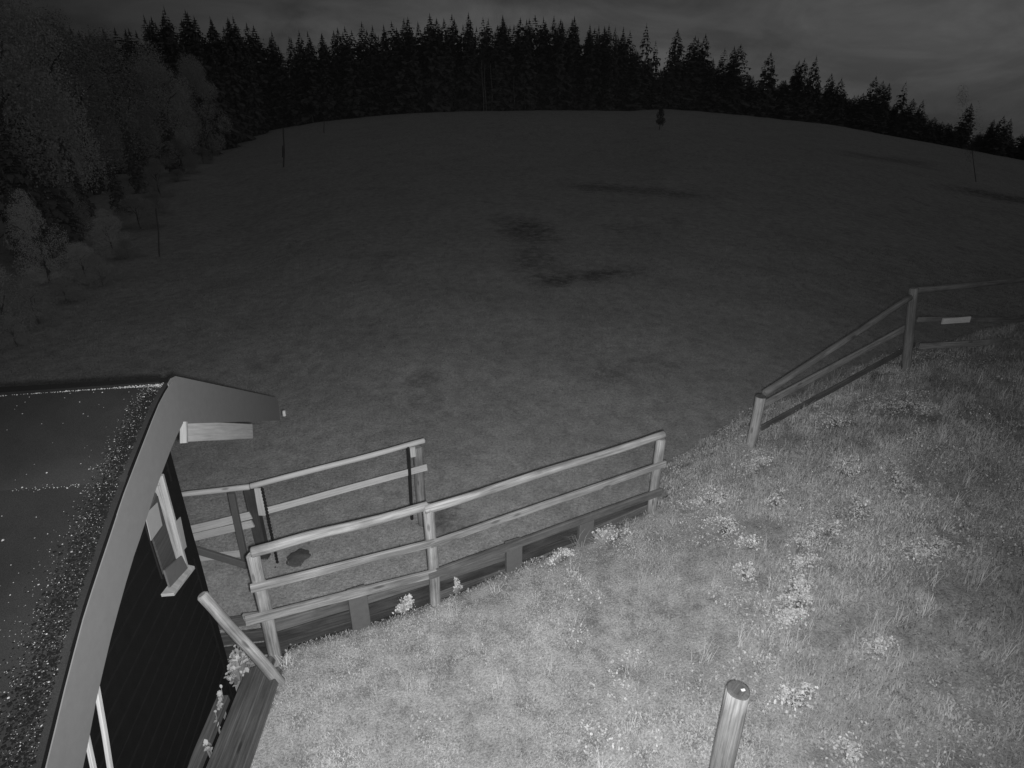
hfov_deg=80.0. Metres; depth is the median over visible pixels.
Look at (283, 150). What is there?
slim pole
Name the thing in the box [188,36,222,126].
spruce tree
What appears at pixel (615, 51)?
spruce tree
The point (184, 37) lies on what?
spruce tree
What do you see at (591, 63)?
spruce tree
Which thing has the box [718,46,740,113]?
spruce tree
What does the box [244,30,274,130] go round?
spruce tree
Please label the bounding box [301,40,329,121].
spruce tree
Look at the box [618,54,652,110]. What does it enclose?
spruce tree
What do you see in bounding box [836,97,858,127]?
spruce tree
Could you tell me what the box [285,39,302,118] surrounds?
spruce tree
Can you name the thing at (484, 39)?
spruce tree
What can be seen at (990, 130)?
spruce tree
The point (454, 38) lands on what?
spruce tree
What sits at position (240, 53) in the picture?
spruce tree
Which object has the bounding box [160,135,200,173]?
bush
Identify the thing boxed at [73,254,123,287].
bush
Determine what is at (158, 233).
slim pole
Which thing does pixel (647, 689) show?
clover patches
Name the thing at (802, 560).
leafy weed
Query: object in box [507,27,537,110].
spruce tree
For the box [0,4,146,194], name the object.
broadleaf tree
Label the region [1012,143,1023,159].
spruce tree
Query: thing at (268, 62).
spruce tree
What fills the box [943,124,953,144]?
spruce tree
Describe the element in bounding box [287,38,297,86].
spruce tree
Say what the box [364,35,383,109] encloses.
spruce tree
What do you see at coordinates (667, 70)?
spruce tree
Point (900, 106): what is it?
spruce tree
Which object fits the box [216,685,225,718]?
leafy weed
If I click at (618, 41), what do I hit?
spruce tree
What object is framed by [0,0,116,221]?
broadleaf tree
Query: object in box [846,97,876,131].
spruce tree
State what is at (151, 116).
spruce tree
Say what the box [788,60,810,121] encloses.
spruce tree
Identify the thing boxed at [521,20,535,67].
spruce tree
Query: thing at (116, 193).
spruce tree
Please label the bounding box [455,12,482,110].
spruce tree
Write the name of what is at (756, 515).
tall grass tufts
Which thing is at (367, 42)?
spruce tree
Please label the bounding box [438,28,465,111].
spruce tree
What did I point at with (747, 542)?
leafy weed
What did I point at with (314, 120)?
spruce tree
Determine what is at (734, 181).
meadow
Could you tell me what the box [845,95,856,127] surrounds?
spruce tree
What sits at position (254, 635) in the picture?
corner boards
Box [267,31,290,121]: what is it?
spruce tree
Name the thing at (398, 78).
spruce tree
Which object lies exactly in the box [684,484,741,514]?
leafy weed
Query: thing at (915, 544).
leafy weed
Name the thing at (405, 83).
spruce tree
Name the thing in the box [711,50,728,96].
spruce tree
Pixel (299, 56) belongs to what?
spruce tree
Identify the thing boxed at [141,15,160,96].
spruce tree
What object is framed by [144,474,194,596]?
window
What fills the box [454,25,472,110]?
spruce tree
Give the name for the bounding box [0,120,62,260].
spruce tree
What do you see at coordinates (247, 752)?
timber
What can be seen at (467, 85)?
spruce tree
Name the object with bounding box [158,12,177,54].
spruce tree
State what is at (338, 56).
spruce tree
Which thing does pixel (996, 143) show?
spruce tree
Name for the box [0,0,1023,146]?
sky
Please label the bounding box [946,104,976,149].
spruce tree
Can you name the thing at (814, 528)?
leafy weed
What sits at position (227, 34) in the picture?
spruce tree
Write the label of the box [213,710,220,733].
leafy weed
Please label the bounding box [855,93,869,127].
spruce tree
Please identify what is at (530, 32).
spruce tree
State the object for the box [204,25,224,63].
spruce tree
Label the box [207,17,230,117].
spruce tree
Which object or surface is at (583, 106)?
spruce tree
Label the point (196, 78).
broadleaf tree
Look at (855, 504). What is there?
leafy weed
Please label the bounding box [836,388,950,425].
leafy weed
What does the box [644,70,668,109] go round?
spruce tree
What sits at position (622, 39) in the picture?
spruce tree
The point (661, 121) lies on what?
tree
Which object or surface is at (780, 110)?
spruce tree
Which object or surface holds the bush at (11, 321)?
on the meadow
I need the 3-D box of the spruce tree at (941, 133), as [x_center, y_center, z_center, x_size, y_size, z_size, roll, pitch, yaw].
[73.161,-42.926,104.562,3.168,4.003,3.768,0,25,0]
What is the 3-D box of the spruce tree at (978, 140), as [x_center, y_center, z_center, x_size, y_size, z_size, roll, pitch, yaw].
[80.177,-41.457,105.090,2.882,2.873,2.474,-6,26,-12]
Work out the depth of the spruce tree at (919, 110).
104.29 m
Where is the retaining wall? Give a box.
[275,501,647,656]
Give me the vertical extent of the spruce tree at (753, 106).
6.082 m
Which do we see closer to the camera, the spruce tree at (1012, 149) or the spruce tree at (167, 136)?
the spruce tree at (167, 136)
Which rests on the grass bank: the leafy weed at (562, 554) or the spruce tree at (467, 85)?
the leafy weed at (562, 554)
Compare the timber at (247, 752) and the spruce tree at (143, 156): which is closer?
the timber at (247, 752)
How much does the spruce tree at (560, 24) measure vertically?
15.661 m
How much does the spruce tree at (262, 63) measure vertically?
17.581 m
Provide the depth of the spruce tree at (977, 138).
107.24 m
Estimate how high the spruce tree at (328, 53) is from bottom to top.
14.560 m
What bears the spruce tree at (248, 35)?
on the meadow
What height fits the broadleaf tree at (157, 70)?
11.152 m
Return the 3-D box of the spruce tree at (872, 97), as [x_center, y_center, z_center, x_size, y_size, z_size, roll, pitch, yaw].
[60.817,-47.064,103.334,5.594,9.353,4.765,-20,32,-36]
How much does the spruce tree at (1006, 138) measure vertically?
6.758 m
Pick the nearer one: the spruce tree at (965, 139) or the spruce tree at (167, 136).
the spruce tree at (167, 136)
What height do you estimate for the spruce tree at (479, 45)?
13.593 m
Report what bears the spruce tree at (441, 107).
on the meadow
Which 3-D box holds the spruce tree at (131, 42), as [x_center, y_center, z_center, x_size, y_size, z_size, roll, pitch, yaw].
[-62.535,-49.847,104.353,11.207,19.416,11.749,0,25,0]
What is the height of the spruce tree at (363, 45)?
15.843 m
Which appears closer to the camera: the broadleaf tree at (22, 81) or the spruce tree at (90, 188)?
the broadleaf tree at (22, 81)
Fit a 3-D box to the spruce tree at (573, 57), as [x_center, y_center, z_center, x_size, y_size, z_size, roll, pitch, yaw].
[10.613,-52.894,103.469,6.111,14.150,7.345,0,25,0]
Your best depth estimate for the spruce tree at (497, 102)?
99.44 m
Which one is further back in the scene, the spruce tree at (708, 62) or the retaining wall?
the spruce tree at (708, 62)
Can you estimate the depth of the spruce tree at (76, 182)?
28.73 m
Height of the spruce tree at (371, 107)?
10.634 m
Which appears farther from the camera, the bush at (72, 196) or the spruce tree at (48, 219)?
the bush at (72, 196)
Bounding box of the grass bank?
[250,333,1023,767]
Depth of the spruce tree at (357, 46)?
100.93 m
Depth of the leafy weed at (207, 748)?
4.59 m
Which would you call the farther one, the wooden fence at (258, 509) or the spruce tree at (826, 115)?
the spruce tree at (826, 115)
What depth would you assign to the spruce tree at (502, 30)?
98.90 m
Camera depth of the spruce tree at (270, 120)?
101.38 m
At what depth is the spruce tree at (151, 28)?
100.37 m
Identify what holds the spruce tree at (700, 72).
on the meadow
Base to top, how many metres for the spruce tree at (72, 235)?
5.527 m
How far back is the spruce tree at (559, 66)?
98.83 m
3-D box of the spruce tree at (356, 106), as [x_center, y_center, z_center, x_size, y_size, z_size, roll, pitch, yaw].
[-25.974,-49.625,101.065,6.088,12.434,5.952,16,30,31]
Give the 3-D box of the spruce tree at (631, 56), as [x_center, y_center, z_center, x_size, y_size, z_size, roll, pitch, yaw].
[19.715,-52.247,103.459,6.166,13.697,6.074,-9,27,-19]
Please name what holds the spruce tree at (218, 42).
on the meadow
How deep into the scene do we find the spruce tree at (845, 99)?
104.32 m
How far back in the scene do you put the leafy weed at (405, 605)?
5.85 m
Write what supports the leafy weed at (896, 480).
on the grass bank
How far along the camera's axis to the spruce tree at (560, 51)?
101.12 m
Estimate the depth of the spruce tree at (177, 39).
97.92 m
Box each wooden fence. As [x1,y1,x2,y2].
[182,438,426,568]
[245,431,665,666]
[746,276,1023,447]
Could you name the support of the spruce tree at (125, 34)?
on the meadow
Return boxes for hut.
[0,376,285,767]
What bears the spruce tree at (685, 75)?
on the meadow
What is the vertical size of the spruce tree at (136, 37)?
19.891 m
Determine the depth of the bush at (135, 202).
29.17 m
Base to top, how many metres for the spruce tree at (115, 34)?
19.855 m
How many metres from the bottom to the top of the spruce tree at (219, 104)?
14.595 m
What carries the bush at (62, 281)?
on the meadow
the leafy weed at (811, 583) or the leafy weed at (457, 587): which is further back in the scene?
the leafy weed at (457, 587)
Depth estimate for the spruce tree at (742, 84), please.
100.07 m
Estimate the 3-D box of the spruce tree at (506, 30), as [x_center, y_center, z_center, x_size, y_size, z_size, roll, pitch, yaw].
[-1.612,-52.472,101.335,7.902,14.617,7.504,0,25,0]
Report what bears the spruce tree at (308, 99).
on the meadow
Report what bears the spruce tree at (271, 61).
on the meadow
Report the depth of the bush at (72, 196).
27.19 m
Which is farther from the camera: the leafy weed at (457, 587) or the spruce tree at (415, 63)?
the spruce tree at (415, 63)
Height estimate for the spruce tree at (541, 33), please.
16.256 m
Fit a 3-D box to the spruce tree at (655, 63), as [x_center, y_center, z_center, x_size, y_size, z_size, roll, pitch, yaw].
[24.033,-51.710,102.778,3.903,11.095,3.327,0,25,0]
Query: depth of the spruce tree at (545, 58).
100.54 m
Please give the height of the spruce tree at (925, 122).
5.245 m
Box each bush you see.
[0,264,34,335]
[0,312,33,349]
[2,188,75,284]
[4,275,57,329]
[39,277,90,305]
[42,167,95,237]
[52,241,112,286]
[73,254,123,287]
[84,207,133,258]
[104,192,164,229]
[138,158,176,197]
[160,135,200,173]
[190,146,215,163]
[202,132,220,156]
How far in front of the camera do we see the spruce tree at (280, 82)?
101.54 m
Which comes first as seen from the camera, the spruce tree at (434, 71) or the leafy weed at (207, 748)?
the leafy weed at (207, 748)
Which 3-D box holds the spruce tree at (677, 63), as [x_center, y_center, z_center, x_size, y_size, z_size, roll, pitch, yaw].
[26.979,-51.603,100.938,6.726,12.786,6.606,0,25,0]
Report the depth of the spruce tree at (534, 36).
100.24 m
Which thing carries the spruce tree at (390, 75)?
on the meadow
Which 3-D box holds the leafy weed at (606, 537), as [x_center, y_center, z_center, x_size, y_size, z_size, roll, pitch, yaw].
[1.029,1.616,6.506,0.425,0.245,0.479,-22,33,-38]
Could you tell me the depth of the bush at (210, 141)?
72.80 m
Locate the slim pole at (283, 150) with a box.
[282,127,284,166]
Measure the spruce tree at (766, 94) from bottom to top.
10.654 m
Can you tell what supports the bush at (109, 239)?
on the meadow
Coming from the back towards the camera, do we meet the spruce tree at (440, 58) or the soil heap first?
the spruce tree at (440, 58)
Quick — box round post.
[709,680,749,767]
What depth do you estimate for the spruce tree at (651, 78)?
102.27 m
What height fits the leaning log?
1.011 m
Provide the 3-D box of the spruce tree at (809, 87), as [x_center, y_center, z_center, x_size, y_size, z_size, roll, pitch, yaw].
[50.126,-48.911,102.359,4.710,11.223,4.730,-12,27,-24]
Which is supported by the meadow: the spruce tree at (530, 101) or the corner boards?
the spruce tree at (530, 101)
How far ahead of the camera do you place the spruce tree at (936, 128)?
106.61 m
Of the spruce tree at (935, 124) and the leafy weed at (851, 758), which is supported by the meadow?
the spruce tree at (935, 124)
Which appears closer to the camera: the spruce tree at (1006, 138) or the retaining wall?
the retaining wall
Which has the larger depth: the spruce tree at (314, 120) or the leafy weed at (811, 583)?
the spruce tree at (314, 120)
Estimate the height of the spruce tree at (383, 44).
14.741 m
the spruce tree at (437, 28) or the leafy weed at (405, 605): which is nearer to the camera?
the leafy weed at (405, 605)
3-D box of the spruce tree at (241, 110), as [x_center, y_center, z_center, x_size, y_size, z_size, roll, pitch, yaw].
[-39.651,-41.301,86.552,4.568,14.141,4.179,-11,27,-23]
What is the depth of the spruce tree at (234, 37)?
99.27 m
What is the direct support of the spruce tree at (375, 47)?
on the meadow
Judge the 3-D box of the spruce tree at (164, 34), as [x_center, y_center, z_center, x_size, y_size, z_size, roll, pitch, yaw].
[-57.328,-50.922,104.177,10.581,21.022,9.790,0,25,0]
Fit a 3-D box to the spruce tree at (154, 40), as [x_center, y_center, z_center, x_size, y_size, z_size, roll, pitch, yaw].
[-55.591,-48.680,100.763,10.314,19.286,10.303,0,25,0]
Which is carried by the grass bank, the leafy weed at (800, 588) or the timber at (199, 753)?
the leafy weed at (800, 588)
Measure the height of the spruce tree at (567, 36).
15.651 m
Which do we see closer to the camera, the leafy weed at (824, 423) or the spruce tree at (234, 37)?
the leafy weed at (824, 423)
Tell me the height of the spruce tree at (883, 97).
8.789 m
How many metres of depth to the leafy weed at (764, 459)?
7.05 m
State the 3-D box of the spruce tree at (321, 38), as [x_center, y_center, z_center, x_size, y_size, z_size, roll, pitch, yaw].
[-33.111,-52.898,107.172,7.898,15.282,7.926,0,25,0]
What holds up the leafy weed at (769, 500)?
on the grass bank
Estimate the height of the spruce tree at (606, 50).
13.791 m
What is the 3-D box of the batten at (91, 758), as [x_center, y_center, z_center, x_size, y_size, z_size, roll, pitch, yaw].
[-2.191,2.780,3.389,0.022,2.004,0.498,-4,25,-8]
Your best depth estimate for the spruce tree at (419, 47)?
101.33 m
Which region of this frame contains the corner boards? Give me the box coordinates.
[218,611,267,658]
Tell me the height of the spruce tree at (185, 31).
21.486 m
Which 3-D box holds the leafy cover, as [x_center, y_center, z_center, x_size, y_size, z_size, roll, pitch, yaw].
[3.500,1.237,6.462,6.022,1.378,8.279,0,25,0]
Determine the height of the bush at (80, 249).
1.490 m
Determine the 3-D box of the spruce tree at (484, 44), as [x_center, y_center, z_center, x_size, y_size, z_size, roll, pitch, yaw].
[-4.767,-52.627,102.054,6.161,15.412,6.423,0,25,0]
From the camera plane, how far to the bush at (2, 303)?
15.60 m
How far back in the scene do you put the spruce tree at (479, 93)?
100.89 m
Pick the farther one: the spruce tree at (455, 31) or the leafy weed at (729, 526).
the spruce tree at (455, 31)
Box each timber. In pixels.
[188,695,229,767]
[206,666,258,767]
[220,656,275,767]
[234,667,282,767]
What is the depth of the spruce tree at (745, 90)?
102.60 m
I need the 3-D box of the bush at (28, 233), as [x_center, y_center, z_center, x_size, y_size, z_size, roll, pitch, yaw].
[-15.472,-4.587,19.860,2.175,3.492,1.243,0,25,0]
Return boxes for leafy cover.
[563,340,1023,767]
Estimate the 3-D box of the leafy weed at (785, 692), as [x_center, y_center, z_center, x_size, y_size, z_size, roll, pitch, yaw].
[2.095,2.278,4.486,0.453,0.218,0.329,-14,28,-27]
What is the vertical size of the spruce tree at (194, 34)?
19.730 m
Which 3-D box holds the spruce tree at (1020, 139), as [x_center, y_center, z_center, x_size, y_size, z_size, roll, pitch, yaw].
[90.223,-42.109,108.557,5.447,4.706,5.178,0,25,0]
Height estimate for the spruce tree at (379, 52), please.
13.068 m
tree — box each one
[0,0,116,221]
[0,2,82,224]
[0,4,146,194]
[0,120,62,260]
[1,168,45,271]
[24,123,89,247]
[40,193,71,265]
[53,24,187,177]
[56,130,102,230]
[74,118,107,191]
[90,110,128,175]
[103,28,134,100]
[105,156,132,215]
[117,39,154,132]
[121,29,142,62]
[121,30,133,65]
[121,44,161,166]
[121,119,148,193]
[122,40,200,155]
[132,53,168,163]
[135,30,143,49]
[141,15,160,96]
[145,23,181,125]
[146,18,163,52]
[146,21,162,56]
[157,18,183,61]
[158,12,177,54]
[158,102,184,173]
[159,6,182,125]
[164,54,233,159]
[166,29,202,152]
[166,34,213,139]
[178,20,200,71]
[179,11,213,65]
[188,21,212,78]
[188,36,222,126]
[193,18,209,51]
[193,35,240,150]
[199,19,226,123]
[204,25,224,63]
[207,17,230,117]
[220,27,245,138]
[221,17,243,76]
[221,21,237,71]
[222,39,256,142]
[223,24,275,129]
[228,15,250,128]
[241,26,272,130]
[243,23,259,68]
[243,44,269,136]
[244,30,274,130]
[247,58,279,129]
[264,37,291,125]
[265,38,291,83]
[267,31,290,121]
[271,47,300,128]
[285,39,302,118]
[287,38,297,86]
[291,31,319,118]
[293,39,308,118]
[294,45,330,125]
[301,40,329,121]
[304,32,320,121]
[316,34,329,67]
[316,39,335,117]
[317,36,339,121]
[317,48,343,120]
[328,31,340,66]
[331,28,356,118]
[335,33,355,117]
[337,26,357,116]
[337,30,376,116]
[338,45,373,118]
[353,22,375,108]
[361,29,373,72]
[361,48,386,115]
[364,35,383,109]
[366,26,386,100]
[375,22,406,114]
[375,36,389,114]
[376,25,397,114]
[383,32,420,114]
[391,19,423,113]
[397,20,425,112]
[398,32,430,112]
[404,29,427,103]
[414,22,429,92]
[417,12,451,112]
[419,22,448,108]
[430,22,463,111]
[434,17,443,38]
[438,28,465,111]
[443,15,466,111]
[450,20,463,59]
[452,26,489,111]
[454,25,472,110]
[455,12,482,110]
[469,24,494,110]
[470,27,485,104]
[471,50,491,110]
[475,20,496,110]
[484,24,519,110]
[486,19,494,53]
[488,28,528,110]
[489,16,512,110]
[489,20,519,109]
[507,17,532,109]
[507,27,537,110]
[510,36,543,110]
[521,17,548,109]
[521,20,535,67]
[527,19,538,50]
[532,25,553,109]
[533,23,561,109]
[535,16,549,58]
[540,31,566,109]
[542,22,573,110]
[544,18,565,109]
[554,20,567,66]
[562,15,585,109]
[564,20,579,66]
[564,30,581,106]
[573,37,605,110]
[575,30,605,110]
[578,26,591,96]
[589,29,604,106]
[596,26,610,104]
[596,27,612,110]
[602,38,625,95]
[605,25,620,110]
[611,42,636,110]
[615,27,626,110]
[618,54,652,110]
[621,33,636,105]
[634,25,654,107]
[637,56,655,109]
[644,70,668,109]
[649,42,661,106]
[655,30,688,107]
[656,108,665,129]
[661,56,672,87]
[673,55,697,110]
[675,36,712,110]
[676,38,708,110]
[692,35,714,111]
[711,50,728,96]
[712,64,725,106]
[716,45,752,115]
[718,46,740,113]
[734,72,752,113]
[739,78,751,114]
[745,80,762,116]
[749,54,781,117]
[767,80,794,119]
[774,81,784,118]
[787,60,804,110]
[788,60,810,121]
[796,56,821,121]
[804,84,824,123]
[819,74,838,123]
[819,86,834,124]
[828,79,845,125]
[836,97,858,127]
[838,91,850,120]
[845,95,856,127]
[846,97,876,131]
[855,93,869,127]
[859,75,881,131]
[867,80,891,130]
[880,83,891,134]
[886,83,908,123]
[895,99,919,138]
[914,102,924,133]
[916,111,935,142]
[928,117,940,129]
[932,122,947,144]
[933,122,946,144]
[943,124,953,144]
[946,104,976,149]
[952,85,987,180]
[968,132,983,148]
[968,134,983,151]
[978,115,1008,155]
[981,120,995,146]
[1002,118,1012,156]
[1002,141,1016,157]
[1009,135,1023,158]
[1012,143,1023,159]
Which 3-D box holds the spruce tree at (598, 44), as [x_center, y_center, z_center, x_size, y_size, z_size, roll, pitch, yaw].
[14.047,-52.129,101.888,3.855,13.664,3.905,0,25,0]
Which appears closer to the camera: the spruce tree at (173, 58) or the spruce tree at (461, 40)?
the spruce tree at (173, 58)
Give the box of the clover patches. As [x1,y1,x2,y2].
[281,323,1023,767]
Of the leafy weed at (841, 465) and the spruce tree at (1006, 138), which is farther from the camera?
the spruce tree at (1006, 138)
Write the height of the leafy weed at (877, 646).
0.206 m
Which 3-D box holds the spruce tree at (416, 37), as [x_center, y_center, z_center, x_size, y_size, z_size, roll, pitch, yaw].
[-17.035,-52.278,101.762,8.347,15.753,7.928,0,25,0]
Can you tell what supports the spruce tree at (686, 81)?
on the meadow
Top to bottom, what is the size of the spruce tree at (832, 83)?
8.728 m
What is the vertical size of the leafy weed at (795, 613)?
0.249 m
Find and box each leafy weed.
[203,739,212,756]
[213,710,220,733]
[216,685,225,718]
[224,645,251,686]
[392,593,415,614]
[453,577,462,593]
[541,547,580,571]
[587,523,633,546]
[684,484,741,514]
[693,516,746,543]
[721,448,782,479]
[733,534,767,550]
[733,561,757,584]
[761,487,794,515]
[762,592,814,631]
[765,682,831,724]
[772,574,815,620]
[775,537,830,577]
[787,514,845,550]
[789,574,816,587]
[808,410,851,436]
[819,453,867,486]
[833,733,876,767]
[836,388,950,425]
[839,493,877,536]
[857,632,900,659]
[867,461,934,511]
[883,530,969,573]
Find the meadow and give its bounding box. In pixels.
[0,109,1023,691]
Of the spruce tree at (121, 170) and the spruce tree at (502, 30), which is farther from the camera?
the spruce tree at (502, 30)
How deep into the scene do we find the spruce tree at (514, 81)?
99.53 m
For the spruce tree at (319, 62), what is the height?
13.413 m
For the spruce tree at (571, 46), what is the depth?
100.39 m
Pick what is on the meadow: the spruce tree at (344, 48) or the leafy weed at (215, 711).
the spruce tree at (344, 48)
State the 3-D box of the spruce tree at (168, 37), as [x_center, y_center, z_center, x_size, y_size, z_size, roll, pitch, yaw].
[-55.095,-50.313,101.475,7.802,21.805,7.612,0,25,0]
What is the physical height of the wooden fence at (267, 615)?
1.736 m
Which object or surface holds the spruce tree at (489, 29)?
on the meadow
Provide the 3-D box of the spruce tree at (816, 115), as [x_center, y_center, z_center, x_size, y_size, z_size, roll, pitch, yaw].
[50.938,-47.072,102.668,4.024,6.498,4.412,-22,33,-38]
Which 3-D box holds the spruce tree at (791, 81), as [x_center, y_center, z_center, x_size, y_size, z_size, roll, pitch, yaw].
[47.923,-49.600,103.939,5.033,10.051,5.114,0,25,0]
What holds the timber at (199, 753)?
attached to the hut
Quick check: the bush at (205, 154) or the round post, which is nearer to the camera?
the round post
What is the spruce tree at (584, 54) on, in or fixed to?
on the meadow
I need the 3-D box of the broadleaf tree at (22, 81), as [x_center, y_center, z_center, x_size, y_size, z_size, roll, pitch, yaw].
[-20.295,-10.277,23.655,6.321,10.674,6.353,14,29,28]
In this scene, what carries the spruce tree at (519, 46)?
on the meadow
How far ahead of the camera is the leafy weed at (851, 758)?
4.08 m
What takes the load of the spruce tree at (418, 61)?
on the meadow
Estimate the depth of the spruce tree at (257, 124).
94.05 m
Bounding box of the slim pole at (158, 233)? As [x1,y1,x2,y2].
[155,208,159,256]
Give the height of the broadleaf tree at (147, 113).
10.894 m
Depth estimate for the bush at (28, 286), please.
15.94 m
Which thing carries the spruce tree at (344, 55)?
on the meadow
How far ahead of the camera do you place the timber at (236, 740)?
4.73 m
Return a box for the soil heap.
[286,548,310,566]
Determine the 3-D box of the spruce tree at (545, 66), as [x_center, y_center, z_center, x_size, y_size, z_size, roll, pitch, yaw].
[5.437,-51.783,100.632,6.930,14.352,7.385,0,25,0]
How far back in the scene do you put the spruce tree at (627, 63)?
100.10 m
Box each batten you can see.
[86,736,96,767]
[96,687,112,767]
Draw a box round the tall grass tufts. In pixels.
[272,347,1023,767]
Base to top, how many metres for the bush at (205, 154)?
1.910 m
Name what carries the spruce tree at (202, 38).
on the meadow
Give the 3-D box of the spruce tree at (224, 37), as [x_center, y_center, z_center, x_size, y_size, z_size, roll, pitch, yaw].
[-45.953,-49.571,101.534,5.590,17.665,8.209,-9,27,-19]
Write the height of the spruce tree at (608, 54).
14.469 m
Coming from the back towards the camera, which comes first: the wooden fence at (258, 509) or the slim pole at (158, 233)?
the slim pole at (158, 233)
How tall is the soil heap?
0.113 m
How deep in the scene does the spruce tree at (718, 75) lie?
102.27 m
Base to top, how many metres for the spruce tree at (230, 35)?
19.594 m
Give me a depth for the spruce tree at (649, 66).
99.93 m
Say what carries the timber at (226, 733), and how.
on the grass bank
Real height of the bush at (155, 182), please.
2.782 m
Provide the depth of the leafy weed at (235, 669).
5.25 m
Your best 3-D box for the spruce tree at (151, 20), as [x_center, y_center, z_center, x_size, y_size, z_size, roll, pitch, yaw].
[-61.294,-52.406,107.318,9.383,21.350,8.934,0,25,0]
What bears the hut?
on the meadow
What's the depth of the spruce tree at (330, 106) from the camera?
100.72 m
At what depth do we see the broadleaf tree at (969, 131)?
51.28 m
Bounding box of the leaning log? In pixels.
[197,591,285,686]
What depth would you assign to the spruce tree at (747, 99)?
101.85 m
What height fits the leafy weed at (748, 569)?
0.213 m
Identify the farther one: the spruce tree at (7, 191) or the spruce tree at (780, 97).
the spruce tree at (780, 97)
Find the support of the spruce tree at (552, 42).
on the meadow
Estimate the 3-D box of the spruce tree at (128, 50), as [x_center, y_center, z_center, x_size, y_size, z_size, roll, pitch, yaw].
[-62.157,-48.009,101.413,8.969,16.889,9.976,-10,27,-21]
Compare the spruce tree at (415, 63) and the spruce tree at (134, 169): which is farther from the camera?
the spruce tree at (415, 63)
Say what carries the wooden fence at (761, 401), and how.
on the grass bank
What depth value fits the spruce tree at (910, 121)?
102.03 m
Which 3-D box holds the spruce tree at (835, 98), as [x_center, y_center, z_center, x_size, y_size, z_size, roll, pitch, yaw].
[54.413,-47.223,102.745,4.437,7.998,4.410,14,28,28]
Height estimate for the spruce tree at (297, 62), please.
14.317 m
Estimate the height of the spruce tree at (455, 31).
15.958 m
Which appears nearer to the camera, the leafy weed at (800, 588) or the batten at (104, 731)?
the batten at (104, 731)
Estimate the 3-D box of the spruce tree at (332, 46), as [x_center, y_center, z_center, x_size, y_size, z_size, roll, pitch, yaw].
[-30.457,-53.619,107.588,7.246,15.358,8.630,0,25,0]
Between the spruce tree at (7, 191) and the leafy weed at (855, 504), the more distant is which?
the spruce tree at (7, 191)
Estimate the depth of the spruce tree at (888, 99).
103.33 m

